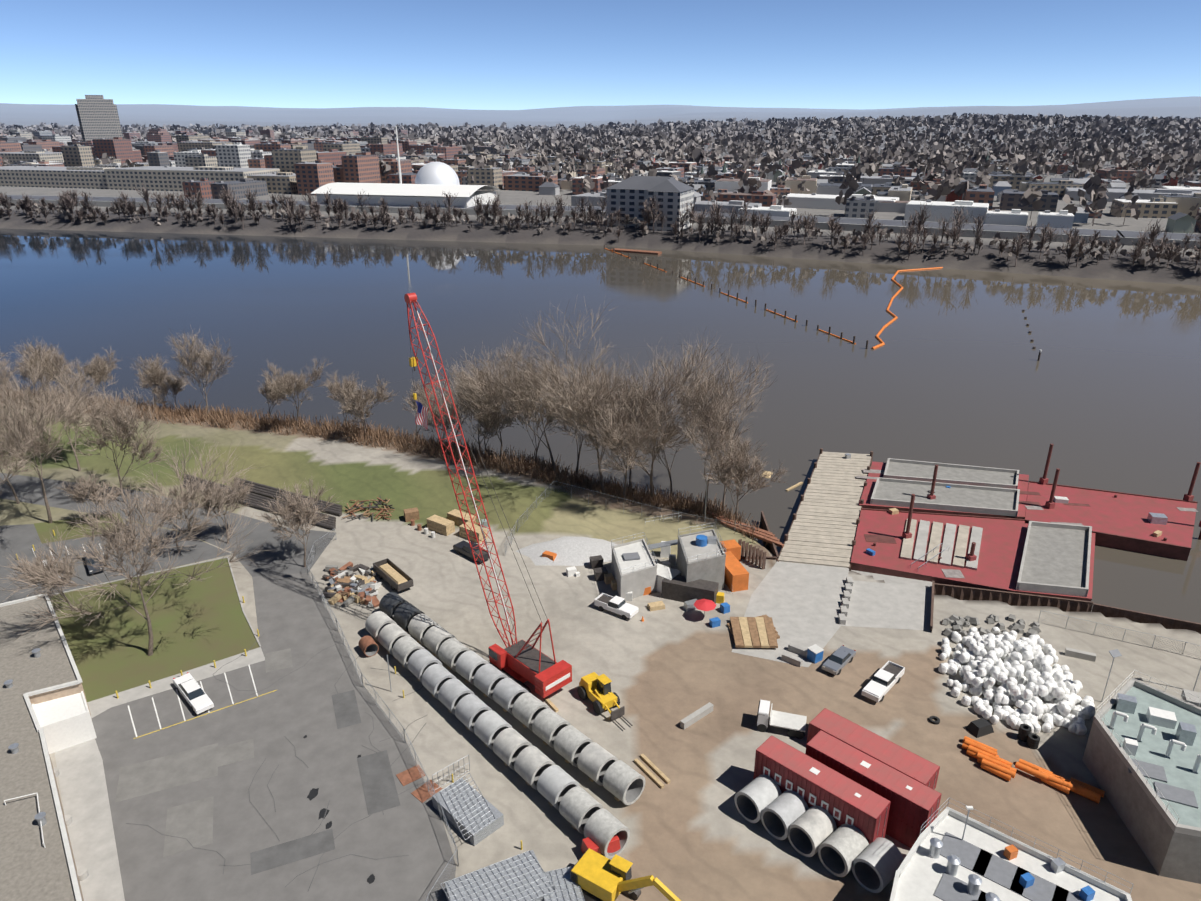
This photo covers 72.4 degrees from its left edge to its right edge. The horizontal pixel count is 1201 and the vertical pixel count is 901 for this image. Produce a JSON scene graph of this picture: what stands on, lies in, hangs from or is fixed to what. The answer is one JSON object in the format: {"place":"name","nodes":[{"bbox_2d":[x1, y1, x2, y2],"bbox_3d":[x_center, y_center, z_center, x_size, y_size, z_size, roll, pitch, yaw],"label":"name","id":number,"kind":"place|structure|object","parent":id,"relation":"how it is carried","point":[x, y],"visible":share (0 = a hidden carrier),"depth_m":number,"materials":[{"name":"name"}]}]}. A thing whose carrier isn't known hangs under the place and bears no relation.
{"place":"outdoors","nodes":[
{"label":"outdoors","id":0,"kind":"place"},
{"bbox_2d":[0,473,455,900],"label":"paving","id":1,"kind":"structure","parent":0,"point":[279,766],"depth_m":85.94,"materials":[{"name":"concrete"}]},
{"bbox_2d":[83,550,103,573],"bbox_3d":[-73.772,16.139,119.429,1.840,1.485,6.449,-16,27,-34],"label":"dark car","id":2,"kind":"object","parent":1,"relation":"on","point":[91,569],"visible":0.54,"depth_m":118.08,"materials":[{"name":"black metal"}]},
{"bbox_2d":[173,672,213,713],"bbox_3d":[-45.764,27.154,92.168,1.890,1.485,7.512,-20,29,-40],"label":"white car","id":3,"kind":"object","parent":1,"relation":"on","point":[193,693],"visible":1,"depth_m":91.26,"materials":[{"name":"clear metal"}]},
{"bbox_2d":[0,96,1200,900],"bbox_3d":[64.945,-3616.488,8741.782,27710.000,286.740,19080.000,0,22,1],"label":"ground","id":4,"kind":"structure","parent":0,"point":[694,836],"depth_m":105.84,"materials":[{"name":"beige soil"}]},
{"bbox_2d":[0,593,96,900],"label":"office building","id":5,"kind":"structure","parent":4,"relation":"on","point":[44,711],"depth_m":79.80,"materials":[{"name":"concrete"}]},
{"bbox_2d":[0,385,767,546],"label":"brush","id":6,"kind":"object","parent":4,"relation":"on","point":[381,436],"visible":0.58,"depth_m":153.51,"materials":[{"name":"brown plant"}]},
{"bbox_2d":[0,295,788,655],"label":"bank trees","id":7,"kind":"object","parent":4,"relation":"on","point":[610,413],"visible":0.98,"depth_m":131.79,"materials":[{"name":"brown plant"}]},
{"bbox_2d":[453,540,490,561],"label":"car","id":8,"kind":"object","parent":4,"relation":"on","point":[463,547],"visible":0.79,"depth_m":121.45,"materials":[{"name":"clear metal"}]},
{"bbox_2d":[404,293,571,697],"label":"crane","id":9,"kind":"object","parent":4,"relation":"on","point":[521,662],"visible":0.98,"depth_m":93.34,"materials":[{"name":"metal"}]},
{"bbox_2d":[415,401,428,428],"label":"flag","id":10,"kind":"object","parent":9,"relation":"attached to","point":[421,416],"visible":0.98,"depth_m":97.98,"materials":[{"name":"fabric"}]},
{"bbox_2d":[432,773,584,900],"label":"blocks","id":11,"kind":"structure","parent":4,"relation":"on","point":[473,816],"depth_m":69.17,"materials":[{"name":"grey concrete"}]},
{"bbox_2d":[0,112,1200,269],"bbox_3d":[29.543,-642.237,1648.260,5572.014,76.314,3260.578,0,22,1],"label":"city trees","id":12,"kind":"object","parent":4,"relation":"on","point":[1095,138],"visible":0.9,"depth_m":825.62,"materials":[{"name":"plant"}]},
{"bbox_2d":[0,95,1200,248],"bbox_3d":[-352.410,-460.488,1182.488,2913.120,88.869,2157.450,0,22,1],"label":"city","id":13,"kind":"object","parent":4,"relation":"on","point":[208,167],"visible":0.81,"depth_m":624.19,"materials":[{"name":"brick"}]},
{"bbox_2d":[577,672,632,729],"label":"wheel loader","id":14,"kind":"object","parent":4,"relation":"on","point":[594,688],"visible":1,"depth_m":90.41,"materials":[{"name":"yellow metal"}]},
{"bbox_2d":[594,593,638,619],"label":"white pickup","id":15,"kind":"object","parent":4,"relation":"on","point":[617,605],"visible":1,"depth_m":107.65,"materials":[{"name":"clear metal"}]},
{"bbox_2d":[570,834,680,900],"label":"excavator","id":16,"kind":"object","parent":4,"relation":"on","point":[596,874],"visible":0.81,"depth_m":67.77,"materials":[{"name":"metal"}]},
{"bbox_2d":[358,592,903,892],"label":"pipes","id":17,"kind":"object","parent":4,"relation":"on","point":[842,850],"visible":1,"depth_m":80.13,"materials":[{"name":"concrete"}]},
{"bbox_2d":[183,474,1095,849],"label":"yard clutter","id":18,"kind":"object","parent":4,"relation":"on","point":[745,632],"visible":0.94,"depth_m":116.38,"materials":[{"name":"metal"}]},
{"bbox_2d":[542,473,783,627],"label":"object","id":19,"kind":"object","parent":4,"relation":"on","point":[709,564],"visible":1,"depth_m":112.97,"materials":[{"name":"concrete"}]},
{"bbox_2d":[306,481,1199,900],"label":"fences","id":20,"kind":"object","parent":4,"relation":"on","point":[506,549],"visible":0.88,"depth_m":101.06,"materials":[{"name":"grey metal"}]},
{"bbox_2d":[756,700,806,738],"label":"flatbed truck","id":21,"kind":"object","parent":4,"relation":"on","point":[795,724],"visible":1,"depth_m":86.92,"materials":[{"name":"metal"}]},
{"bbox_2d":[604,245,1041,360],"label":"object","id":22,"kind":"object","parent":4,"relation":"on","point":[616,250],"visible":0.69,"depth_m":304.77,"materials":[{"name":"plastic"}]},
{"bbox_2d":[821,645,855,674],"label":"grey car","id":23,"kind":"object","parent":4,"relation":"on","point":[838,660],"visible":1,"depth_m":96.97,"materials":[{"name":"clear metal"}]},
{"bbox_2d":[753,708,941,847],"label":"containers","id":24,"kind":"object","parent":4,"relation":"on","point":[871,786],"visible":0.9,"depth_m":75.27,"materials":[{"name":"red metal"}]},
{"bbox_2d":[861,661,904,701],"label":"white pickup","id":25,"kind":"object","parent":4,"relation":"on","point":[888,675],"visible":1,"depth_m":92.91,"materials":[{"name":"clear metal"}]},
{"bbox_2d":[732,448,1200,666],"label":"pier","id":26,"kind":"structure","parent":4,"relation":"on","point":[808,592],"depth_m":113.01,"materials":[{"name":"timber"},{"name":"concrete"},{"name":"galvanised steel"}]},
{"bbox_2d":[890,797,1133,900],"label":"building roof","id":27,"kind":"structure","parent":4,"relation":"on","point":[953,855],"depth_m":63.81,"materials":[{"name":"white paint"}]},
{"bbox_2d":[938,627,1094,735],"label":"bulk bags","id":28,"kind":"object","parent":4,"relation":"on","point":[1056,688],"visible":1,"depth_m":92.27,"materials":[{"name":"white fabric"}]},
{"bbox_2d":[929,716,1104,803],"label":"boom pile","id":29,"kind":"object","parent":4,"relation":"on","point":[988,758],"visible":0.88,"depth_m":82.02,"materials":[{"name":"orange plastic"}]},
{"bbox_2d":[1082,649,1200,883],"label":"building","id":30,"kind":"structure","parent":4,"relation":"on","point":[1141,759],"depth_m":76.63,"materials":[{"name":"concrete"}]},
{"bbox_2d":[0,228,1200,622],"bbox_3d":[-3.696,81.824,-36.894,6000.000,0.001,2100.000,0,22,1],"label":"water","id":31,"kind":"structure","parent":0,"point":[1104,392],"depth_m":247.81,"materials":[{"name":"blue liquid"}]},
{"bbox_2d":[762,444,1200,600],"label":"barges","id":32,"kind":"object","parent":31,"relation":"on","point":[1007,530],"visible":0.98,"depth_m":129.56,"materials":[{"name":"metal"}]},
{"bbox_2d":[0,0,1200,109],"label":"sky","id":33,"kind":"structure","parent":0,"point":[447,54],"materials":[{"name":"blue"}]}
]}

